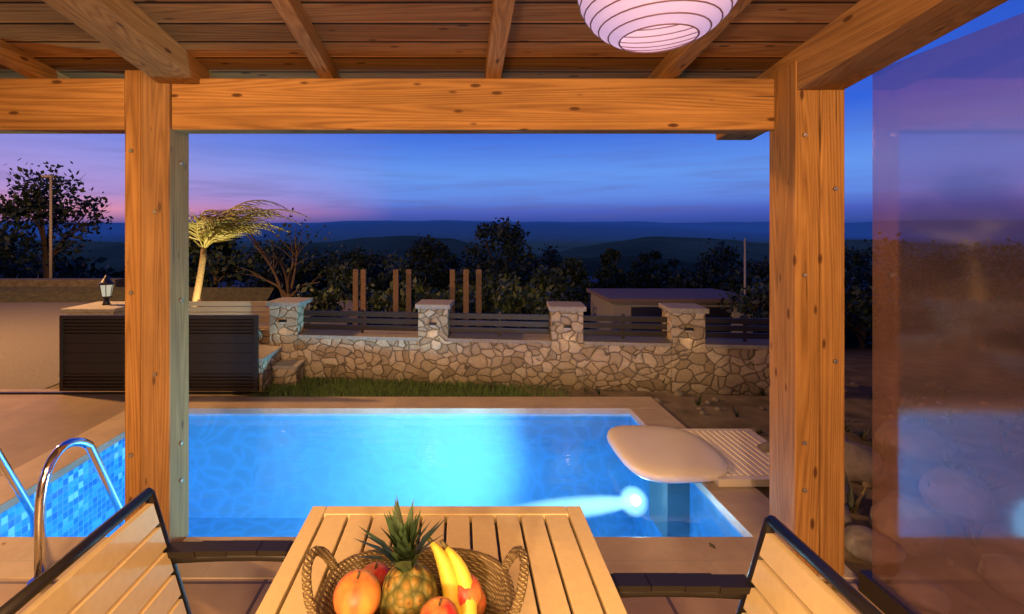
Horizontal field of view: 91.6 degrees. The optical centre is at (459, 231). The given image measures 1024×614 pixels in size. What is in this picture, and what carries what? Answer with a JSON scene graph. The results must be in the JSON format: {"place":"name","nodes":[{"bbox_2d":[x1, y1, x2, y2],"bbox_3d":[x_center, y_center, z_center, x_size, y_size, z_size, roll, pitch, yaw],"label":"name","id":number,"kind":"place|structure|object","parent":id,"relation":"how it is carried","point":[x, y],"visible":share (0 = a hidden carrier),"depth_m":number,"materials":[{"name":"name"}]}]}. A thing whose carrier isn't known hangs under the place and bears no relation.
{"place":"outdoors","nodes":[
{"label":"outdoors","id":0,"kind":"place"},
{"bbox_2d":[0,389,124,476],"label":"patio floor","id":1,"kind":"structure","parent":0,"point":[33,426],"depth_m":4.28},
{"bbox_2d":[0,392,268,393],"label":"pavement edge","id":2,"kind":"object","parent":1,"relation":"on","point":[123,392],"depth_m":4.89,"materials":[{"name":"beige stone"}]},
{"bbox_2d":[59,315,258,390],"bbox_3d":[-2.975,1.198,4.900,1.950,0.745,0.044,0,0,0],"label":"cabinet","id":3,"kind":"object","parent":2,"relation":"on","point":[223,352],"depth_m":4.89,"materials":[{"name":"black wood"}]},
{"bbox_2d":[0,300,367,388],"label":"road","id":4,"kind":"structure","parent":0,"point":[29,345],"depth_m":7.39,"materials":[{"name":"concrete"}]},
{"bbox_2d":[189,200,309,306],"bbox_3d":[-3.212,0.592,7.061,2.026,2.080,1.464,0,0,0],"label":"palm","id":5,"kind":"object","parent":4,"relation":"on","point":[228,224],"visible":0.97,"depth_m":6.87,"materials":[{"name":"green plant"}]},
{"bbox_2d":[250,374,574,396],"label":"lawn","id":6,"kind":"structure","parent":0,"point":[447,387],"depth_m":5.03,"materials":[{"name":"green plant"}]},
{"bbox_2d":[125,60,843,575],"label":"wooden posts","id":7,"kind":"object","parent":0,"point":[807,312],"visible":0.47,"depth_m":2.42,"materials":[{"name":"brown wood"}]},
{"bbox_2d":[0,79,773,133],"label":"pergola beam","id":8,"kind":"structure","parent":7,"relation":"on","point":[427,106],"depth_m":2.44,"materials":[{"name":"brown wood"}]},
{"bbox_2d":[0,0,1007,139],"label":"rafters","id":9,"kind":"object","parent":8,"relation":"on","point":[860,40],"visible":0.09,"depth_m":2.03,"materials":[{"name":"brown wood"}]},
{"bbox_2d":[0,0,859,78],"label":"roof boards","id":10,"kind":"object","parent":9,"relation":"on","point":[377,39],"depth_m":2.24,"materials":[{"name":"brown wood"}]},
{"bbox_2d":[128,133,837,492],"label":"screws","id":11,"kind":"object","parent":7,"relation":"attached to","point":[130,455],"visible":1,"depth_m":2.43,"materials":[{"name":"silver metal"}]},
{"bbox_3d":[-3.600,-1.156,0.369,10.900,0.757,5.523,0,0,0],"label":"roof","id":12,"kind":"object","parent":7,"relation":"on","visible":0},
{"bbox_2d":[577,0,737,53],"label":"paper lantern","id":13,"kind":"object","parent":12,"relation":"hanging from","point":[645,26],"visible":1,"depth_m":1.29,"materials":[{"name":"white"}]},
{"bbox_2d":[0,220,1023,613],"bbox_3d":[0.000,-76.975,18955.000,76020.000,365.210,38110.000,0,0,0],"label":"terrain","id":14,"kind":"structure","parent":0,"point":[968,374],"depth_m":6.38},
{"bbox_2d":[0,227,36,277],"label":"tree","id":15,"kind":"object","parent":14,"relation":"on","point":[5,269],"visible":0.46,"depth_m":30.82,"materials":[{"name":"green plant"}]},
{"bbox_2d":[41,175,53,277],"bbox_3d":[-12.500,-0.010,15.000,0.300,3.420,0.100,0,0,0],"label":"lamp post","id":16,"kind":"object","parent":14,"relation":"on","point":[50,177],"visible":0.79,"depth_m":14.97,"materials":[{"name":"concrete"}]},
{"bbox_2d":[0,158,113,277],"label":"tree","id":17,"kind":"object","parent":14,"relation":"on","point":[38,202],"visible":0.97,"depth_m":18.50,"materials":[{"name":"green plant"}]},
{"bbox_2d":[0,251,122,277],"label":"bushes","id":18,"kind":"object","parent":14,"relation":"on","point":[71,270],"visible":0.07,"depth_m":46.56,"materials":[{"name":"green plant"}]},
{"bbox_2d":[17,261,105,277],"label":"bushes","id":19,"kind":"object","parent":14,"relation":"on","point":[86,271],"visible":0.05,"depth_m":59.31,"materials":[{"name":"green plant"}]},
{"bbox_2d":[0,278,124,286],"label":"road wall","id":20,"kind":"structure","parent":14,"relation":"on","point":[52,282],"depth_m":12.20,"materials":[{"name":"brown stone"}]},
{"bbox_2d":[61,301,124,314],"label":"countertop","id":21,"kind":"structure","parent":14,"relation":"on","point":[113,308],"depth_m":5.35,"materials":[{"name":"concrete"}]},
{"bbox_2d":[98,275,114,304],"bbox_3d":[-4.000,0.655,5.600,0.147,0.340,0.170,0,0,0],"label":"coach lamp","id":22,"kind":"object","parent":21,"relation":"on","point":[106,283],"visible":1,"depth_m":5.57,"materials":[{"name":"white glass"}]},
{"bbox_2d":[72,256,114,277],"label":"bush","id":23,"kind":"object","parent":14,"relation":"on","point":[81,259],"visible":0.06,"depth_m":94.95,"materials":[{"name":"green plant"}]},
{"bbox_2d":[91,265,124,277],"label":"bush","id":24,"kind":"object","parent":14,"relation":"on","point":[111,270],"visible":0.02,"depth_m":71.74,"materials":[{"name":"green plant"}]},
{"bbox_2d":[0,287,273,301],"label":"wall","id":25,"kind":"structure","parent":14,"relation":"on","point":[50,294],"depth_m":11.70,"materials":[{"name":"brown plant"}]},
{"bbox_2d":[189,217,264,286],"bbox_3d":[-7.555,0.927,15.181,3.246,2.892,3.036,0,0,0],"label":"tree","id":26,"kind":"object","parent":14,"relation":"on","point":[227,267],"visible":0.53,"depth_m":14.76,"materials":[{"name":"green plant"}]},
{"bbox_2d":[259,326,269,343],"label":"wall","id":27,"kind":"structure","parent":14,"relation":"on","point":[264,334],"depth_m":5.55,"materials":[{"name":"beige stone"}]},
{"bbox_2d":[232,351,303,394],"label":"stone steps","id":28,"kind":"structure","parent":14,"relation":"on","point":[268,374],"depth_m":5.20,"materials":[{"name":"beige stone"}]},
{"bbox_2d":[259,344,305,368],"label":"step treads","id":29,"kind":"object","parent":28,"relation":"on","point":[266,351],"visible":0.62,"depth_m":5.26,"materials":[{"name":"stone"}]},
{"bbox_2d":[236,234,326,300],"bbox_3d":[-8.560,2.143,24.167,4.179,4.086,3.658,0,0,-11],"label":"tree","id":30,"kind":"object","parent":14,"relation":"on","point":[311,274],"visible":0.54,"depth_m":23.65,"materials":[{"name":"brown plant"}]},
{"bbox_2d":[237,208,345,297],"bbox_3d":[-4.460,0.963,12.260,3.165,3.203,2.578,0,0,19],"label":"twiggy tree","id":31,"kind":"object","parent":14,"relation":"on","point":[289,286],"visible":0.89,"depth_m":12.46,"materials":[{"name":"brown plant"}]},
{"bbox_2d":[295,282,350,317],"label":"shrub","id":32,"kind":"object","parent":14,"relation":"on","point":[323,300],"visible":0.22,"depth_m":9.48,"materials":[{"name":"green plant"}]},
{"bbox_2d":[303,245,382,296],"bbox_3d":[-6.160,2.638,26.058,3.754,3.998,4.490,0,0,25],"label":"tree","id":33,"kind":"object","parent":14,"relation":"on","point":[364,261],"visible":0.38,"depth_m":25.79,"materials":[{"name":"green plant"}]},
{"bbox_2d":[318,261,377,308],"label":"tree","id":34,"kind":"object","parent":14,"relation":"on","point":[343,280],"visible":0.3,"depth_m":16.39,"materials":[{"name":"green plant"}]},
{"bbox_2d":[336,291,375,324],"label":"shrub","id":35,"kind":"object","parent":14,"relation":"on","point":[339,297],"visible":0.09,"depth_m":11.86,"materials":[{"name":"green plant"}]},
{"bbox_2d":[0,414,743,536],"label":"pool shell","id":36,"kind":"object","parent":14,"relation":"on","point":[266,475],"visible":0.44,"depth_m":4.50},
{"bbox_2d":[0,397,858,578],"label":"pool coping","id":37,"kind":"object","parent":36,"relation":"on","point":[744,511],"visible":0.47,"depth_m":3.00,"materials":[{"name":"beige stone"}]},
{"bbox_2d":[0,437,124,585],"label":"pool ladder","id":38,"kind":"object","parent":37,"relation":"on","point":[36,512],"visible":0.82,"depth_m":2.44,"materials":[{"name":"silver metal"}]},
{"bbox_2d":[576,499,626,508],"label":"beam","id":39,"kind":"structure","parent":36,"relation":"on","point":[605,503],"depth_m":3.38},
{"bbox_2d":[625,493,640,506],"bbox_3d":[1.160,1.800,3.310,0.200,0.200,0.200,0,0,0],"label":"pool light","id":40,"kind":"object","parent":36,"relation":"in","point":[633,499],"visible":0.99,"depth_m":3.23,"materials":[{"name":"white glass"}]},
{"bbox_2d":[607,425,768,536],"bbox_3d":[1.687,1.800,3.500,1.186,0.600,0.830,0,0,0],"label":"swim jet unit","id":41,"kind":"object","parent":36,"relation":"on","point":[670,464],"visible":0.98,"depth_m":3.35,"materials":[{"name":"white plastic"}]},
{"bbox_2d":[348,281,404,324],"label":"shrub","id":42,"kind":"object","parent":14,"relation":"on","point":[387,295],"visible":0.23,"depth_m":10.29,"materials":[{"name":"green plant"}]},
{"bbox_2d":[360,250,405,280],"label":"tree","id":43,"kind":"object","parent":14,"relation":"on","point":[378,269],"visible":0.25,"depth_m":33.50,"materials":[{"name":"green plant"}]},
{"bbox_2d":[367,251,430,311],"bbox_3d":[-2.687,2.614,19.774,3.104,3.730,3.086,0,0,0],"label":"tree","id":44,"kind":"object","parent":14,"relation":"on","point":[381,284],"visible":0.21,"depth_m":19.45,"materials":[{"name":"green plant"}]},
{"bbox_2d":[353,269,480,326],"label":"timber posts","id":45,"kind":"object","parent":14,"relation":"on","point":[409,290],"visible":0.36,"depth_m":8.12,"materials":[{"name":"brown wood"}]},
{"bbox_2d":[385,276,460,326],"bbox_3d":[-0.644,1.544,8.972,1.346,1.481,1.425,0,0,0],"label":"shrub","id":46,"kind":"object","parent":14,"relation":"on","point":[418,291],"visible":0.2,"depth_m":9.12,"materials":[{"name":"green plant"}]},
{"bbox_2d":[402,233,455,298],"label":"tree","id":47,"kind":"object","parent":14,"relation":"on","point":[426,251],"visible":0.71,"depth_m":29.67,"materials":[{"name":"green plant"}]},
{"bbox_2d":[0,579,883,613],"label":"deck tiles","id":48,"kind":"object","parent":14,"relation":"on","point":[225,596],"depth_m":2.15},
{"bbox_2d":[0,487,293,613],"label":"chair","id":49,"kind":"object","parent":48,"relation":"on","point":[129,566],"visible":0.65,"depth_m":1.25,"materials":[{"name":"beige wood"}]},
{"bbox_2d":[2,542,838,592],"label":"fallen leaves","id":50,"kind":"object","parent":48,"relation":"on","point":[713,546],"visible":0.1,"depth_m":2.50,"materials":[{"name":"brown plant"}]},
{"bbox_2d":[256,506,626,613],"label":"table","id":51,"kind":"object","parent":48,"relation":"on","point":[558,544],"visible":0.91,"depth_m":1.36,"materials":[{"name":"brown wood"}]},
{"bbox_2d":[301,545,528,613],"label":"fruit basket","id":52,"kind":"object","parent":51,"relation":"on","point":[491,574],"visible":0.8,"depth_m":1.08,"materials":[{"name":"wicker"}]},
{"bbox_2d":[354,494,445,613],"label":"pineapple","id":53,"kind":"object","parent":52,"relation":"in","point":[409,585],"visible":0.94,"depth_m":0.96,"materials":[{"name":"yellow plant"}]},
{"bbox_2d":[333,562,486,613],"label":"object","id":54,"kind":"object","parent":52,"relation":"in","point":[357,591],"visible":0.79,"depth_m":0.94,"materials":[{"name":"orange food"}]},
{"bbox_2d":[427,537,476,613],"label":"bananas","id":55,"kind":"object","parent":52,"relation":"in","point":[453,570],"visible":0.87,"depth_m":1.00,"materials":[{"name":"yellow food"}]},
{"bbox_2d":[589,515,882,613],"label":"chair","id":56,"kind":"object","parent":48,"relation":"on","point":[781,578],"visible":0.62,"depth_m":1.19,"materials":[{"name":"beige wood"}]},
{"bbox_2d":[859,570,921,613],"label":"chair","id":57,"kind":"object","parent":48,"relation":"on","point":[881,595],"visible":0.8,"depth_m":2.10,"materials":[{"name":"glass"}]},
{"bbox_2d":[431,283,475,326],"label":"shrub","id":58,"kind":"object","parent":14,"relation":"on","point":[459,305],"visible":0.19,"depth_m":9.89,"materials":[{"name":"green plant"}]},
{"bbox_2d":[435,255,481,290],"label":"tree","id":59,"kind":"object","parent":14,"relation":"on","point":[456,264],"visible":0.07,"depth_m":36.30,"materials":[{"name":"green plant"}]},
{"bbox_2d":[437,265,501,298],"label":"tree","id":60,"kind":"object","parent":14,"relation":"on","point":[458,280],"visible":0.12,"depth_m":20.80,"materials":[{"name":"green plant"}]},
{"bbox_2d":[467,256,494,326],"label":"tree","id":61,"kind":"object","parent":14,"relation":"on","point":[478,261],"visible":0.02,"depth_m":77.58,"materials":[{"name":"green plant"}]},
{"bbox_2d":[471,271,523,327],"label":"bush","id":62,"kind":"object","parent":14,"relation":"on","point":[494,280],"visible":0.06,"depth_m":17.49,"materials":[{"name":"green plant"}]},
{"bbox_2d":[469,272,531,327],"bbox_3d":[0.996,1.958,12.206,1.705,1.949,1.699,0,0,0],"label":"shrub","id":63,"kind":"object","parent":14,"relation":"on","point":[485,293],"visible":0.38,"depth_m":12.13,"materials":[{"name":"green plant"}]},
{"bbox_2d":[461,217,544,286],"bbox_3d":[2.058,2.241,23.958,4.030,6.086,3.944,0,0,0],"label":"tree","id":64,"kind":"object","parent":14,"relation":"on","point":[507,236],"visible":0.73,"depth_m":23.57,"materials":[{"name":"green plant"}]},
{"bbox_2d":[270,303,768,395],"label":"stone wall","id":65,"kind":"structure","parent":14,"relation":"on","point":[688,362],"depth_m":5.17,"materials":[{"name":"beige stone"}]},
{"bbox_2d":[279,319,693,331],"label":"wall lights","id":66,"kind":"object","parent":65,"relation":"attached to","point":[431,324],"depth_m":5.11,"materials":[{"name":"grey metal"}]},
{"bbox_2d":[266,297,768,349],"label":"wall caps","id":67,"kind":"object","parent":65,"relation":"on","point":[693,308],"depth_m":5.25,"materials":[{"name":"grey stone"}]},
{"bbox_2d":[189,299,269,321],"bbox_3d":[-2.910,0.980,5.690,1.620,0.400,0.060,0,0,0],"label":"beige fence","id":68,"kind":"object","parent":67,"relation":"attached to","point":[199,309],"visible":0.23,"depth_m":5.66,"materials":[{"name":"beige stone"}]},
{"bbox_2d":[487,277,570,328],"bbox_3d":[1.480,1.721,9.983,1.819,1.627,1.666,0,0,-36],"label":"shrub","id":69,"kind":"object","parent":14,"relation":"on","point":[531,297],"visible":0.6,"depth_m":10.01,"materials":[{"name":"green plant"}]},
{"bbox_2d":[213,268,863,307],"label":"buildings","id":70,"kind":"structure","parent":14,"relation":"on","point":[587,305],"depth_m":45.46,"materials":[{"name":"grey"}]},
{"bbox_2d":[518,244,563,287],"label":"tree","id":71,"kind":"object","parent":14,"relation":"on","point":[548,255],"visible":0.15,"depth_m":29.72,"materials":[{"name":"green plant"}]},
{"bbox_2d":[522,264,577,327],"bbox_3d":[2.984,2.502,17.187,2.342,2.756,2.544,0,0,0],"label":"bush","id":72,"kind":"object","parent":14,"relation":"on","point":[559,287],"visible":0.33,"depth_m":16.85,"materials":[{"name":"green plant"}]},
{"bbox_2d":[543,255,594,303],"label":"tree","id":73,"kind":"object","parent":14,"relation":"on","point":[576,269],"visible":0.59,"depth_m":21.67,"materials":[{"name":"green plant"}]},
{"bbox_2d":[592,247,627,287],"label":"tree","id":74,"kind":"object","parent":14,"relation":"on","point":[609,276],"visible":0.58,"depth_m":26.50,"materials":[{"name":"green plant"}]},
{"bbox_2d":[623,259,662,287],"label":"tree","id":75,"kind":"object","parent":14,"relation":"on","point":[647,278],"visible":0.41,"depth_m":32.18,"materials":[{"name":"green plant"}]},
{"bbox_2d":[633,249,671,286],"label":"tree","id":76,"kind":"object","parent":14,"relation":"on","point":[654,255],"visible":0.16,"depth_m":40.05,"materials":[{"name":"green plant"}]},
{"bbox_2d":[619,258,693,287],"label":"tree","id":77,"kind":"object","parent":14,"relation":"on","point":[664,268],"visible":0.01,"depth_m":49.47,"materials":[{"name":"green plant"}]},
{"bbox_2d":[586,288,758,332],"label":"neighbour shed","id":78,"kind":"structure","parent":14,"relation":"on","point":[625,301],"depth_m":12.00,"materials":[{"name":"grey"}]},
{"bbox_2d":[661,257,692,281],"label":"tree","id":79,"kind":"object","parent":14,"relation":"on","point":[674,262],"visible":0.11,"depth_m":108.52,"materials":[{"name":"green plant"}]},
{"bbox_2d":[678,262,704,278],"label":"tree","id":80,"kind":"object","parent":14,"relation":"on","point":[696,265],"visible":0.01,"depth_m":137.61,"materials":[{"name":"green plant"}]},
{"bbox_2d":[658,268,728,289],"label":"tree","id":81,"kind":"object","parent":14,"relation":"on","point":[703,281],"visible":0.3,"depth_m":27.60,"materials":[{"name":"green plant"}]},
{"bbox_2d":[693,237,763,287],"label":"tree","id":82,"kind":"object","parent":14,"relation":"on","point":[721,259],"visible":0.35,"depth_m":33.70,"materials":[{"name":"green plant"}]},
{"bbox_2d":[711,267,762,316],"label":"tree","id":83,"kind":"object","parent":14,"relation":"on","point":[734,278],"visible":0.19,"depth_m":23.68,"materials":[{"name":"green plant"}]},
{"bbox_2d":[717,280,768,332],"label":"shrub","id":84,"kind":"object","parent":14,"relation":"on","point":[744,302],"visible":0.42,"depth_m":10.54,"materials":[{"name":"green plant"}]},
{"bbox_2d":[744,239,745,294],"bbox_3d":[8.062,2.647,14.000,0.074,4.907,0.074,0,0,-23],"label":"utility pole","id":85,"kind":"object","parent":14,"relation":"on","point":[744,266],"visible":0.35,"depth_m":13.98,"materials":[{"name":"grey"}]},
{"bbox_2d":[486,379,1023,547],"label":"weeds","id":86,"kind":"object","parent":14,"relation":"on","point":[972,537],"visible":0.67,"depth_m":3.64,"materials":[{"name":"green plant"}]},
{"bbox_2d":[746,255,768,282],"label":"tree","id":87,"kind":"object","parent":14,"relation":"on","point":[762,272],"visible":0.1,"depth_m":30.09,"materials":[{"name":"green plant"}]},
{"bbox_2d":[748,274,768,294],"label":"tree","id":88,"kind":"object","parent":14,"relation":"on","point":[757,277],"visible":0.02,"depth_m":17.65,"materials":[{"name":"green plant"}]},
{"bbox_2d":[752,271,878,336],"bbox_3d":[7.521,1.620,10.483,2.148,1.890,1.718,0,0,0],"label":"shrub","id":89,"kind":"object","parent":14,"relation":"on","point":[851,303],"visible":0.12,"depth_m":10.15,"materials":[{"name":"green plant"}]},
{"bbox_2d":[844,244,876,296],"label":"tree","id":90,"kind":"object","parent":14,"relation":"on","point":[847,268],"visible":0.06,"depth_m":25.33,"materials":[{"name":"green plant"}]},
{"bbox_2d":[844,286,906,347],"bbox_3d":[8.649,1.920,10.750,1.332,1.485,1.624,0,0,0],"label":"shrub","id":91,"kind":"object","parent":14,"relation":"on","point":[868,319],"visible":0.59,"depth_m":10.42,"materials":[{"name":"green plant"}]},
{"bbox_2d":[756,418,1023,613],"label":"rocks","id":92,"kind":"object","parent":14,"relation":"on","point":[901,524],"visible":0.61,"depth_m":2.61,"materials":[{"name":"stone"}]},
{"bbox_2d":[847,231,939,336],"bbox_3d":[26.494,3.220,29.901,5.672,6.554,6.263,0,0,0],"label":"tree","id":93,"kind":"object","parent":14,"relation":"on","point":[880,283],"visible":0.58,"depth_m":29.90,"materials":[{"name":"green plant"}]},
{"bbox_2d":[881,260,911,311],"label":"tree","id":94,"kind":"object","parent":14,"relation":"on","point":[884,267],"visible":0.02,"depth_m":123.87,"materials":[{"name":"green plant"}]},
{"bbox_2d":[869,288,941,346],"bbox_3d":[9.838,1.998,11.179,1.456,1.514,1.385,0,0,31],"label":"shrub","id":95,"kind":"object","parent":14,"relation":"on","point":[913,298],"visible":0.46,"depth_m":11.06,"materials":[{"name":"green plant"}]},
{"bbox_2d":[886,266,988,317],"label":"tree","id":96,"kind":"object","parent":14,"relation":"on","point":[986,295],"visible":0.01,"depth_m":62.77,"materials":[{"name":"green plant"}]},
{"bbox_2d":[908,289,995,348],"bbox_3d":[10.094,1.840,10.081,1.339,1.423,1.604,0,0,30],"label":"shrub","id":97,"kind":"object","parent":14,"relation":"on","point":[936,323],"visible":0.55,"depth_m":10.07,"materials":[{"name":"green plant"}]},
{"bbox_2d":[900,240,1023,338],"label":"tree","id":98,"kind":"object","parent":14,"relation":"on","point":[949,269],"visible":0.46,"depth_m":24.04,"materials":[{"name":"green plant"}]},
{"bbox_2d":[929,260,1023,350],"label":"tree","id":99,"kind":"object","parent":14,"relation":"on","point":[984,320],"visible":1,"depth_m":9.08,"materials":[{"name":"green plant"}]},
{"bbox_2d":[957,235,1023,301],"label":"tree","id":100,"kind":"object","parent":14,"relation":"on","point":[1017,258],"visible":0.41,"depth_m":28.92,"materials":[{"name":"green plant"}]},
{"bbox_2d":[0,0,1023,222],"label":"sky","id":101,"kind":"structure","parent":0,"point":[936,132],"materials":[{"name":"blue"}]},
{"bbox_2d":[304,309,768,341],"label":"fence wall","id":102,"kind":"structure","parent":0,"point":[623,325],"depth_m":5.33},
{"bbox_2d":[654,381,1019,566],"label":"rocks","id":103,"kind":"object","parent":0,"point":[969,449],"depth_m":4.44,"materials":[{"name":"stone"}]}
]}

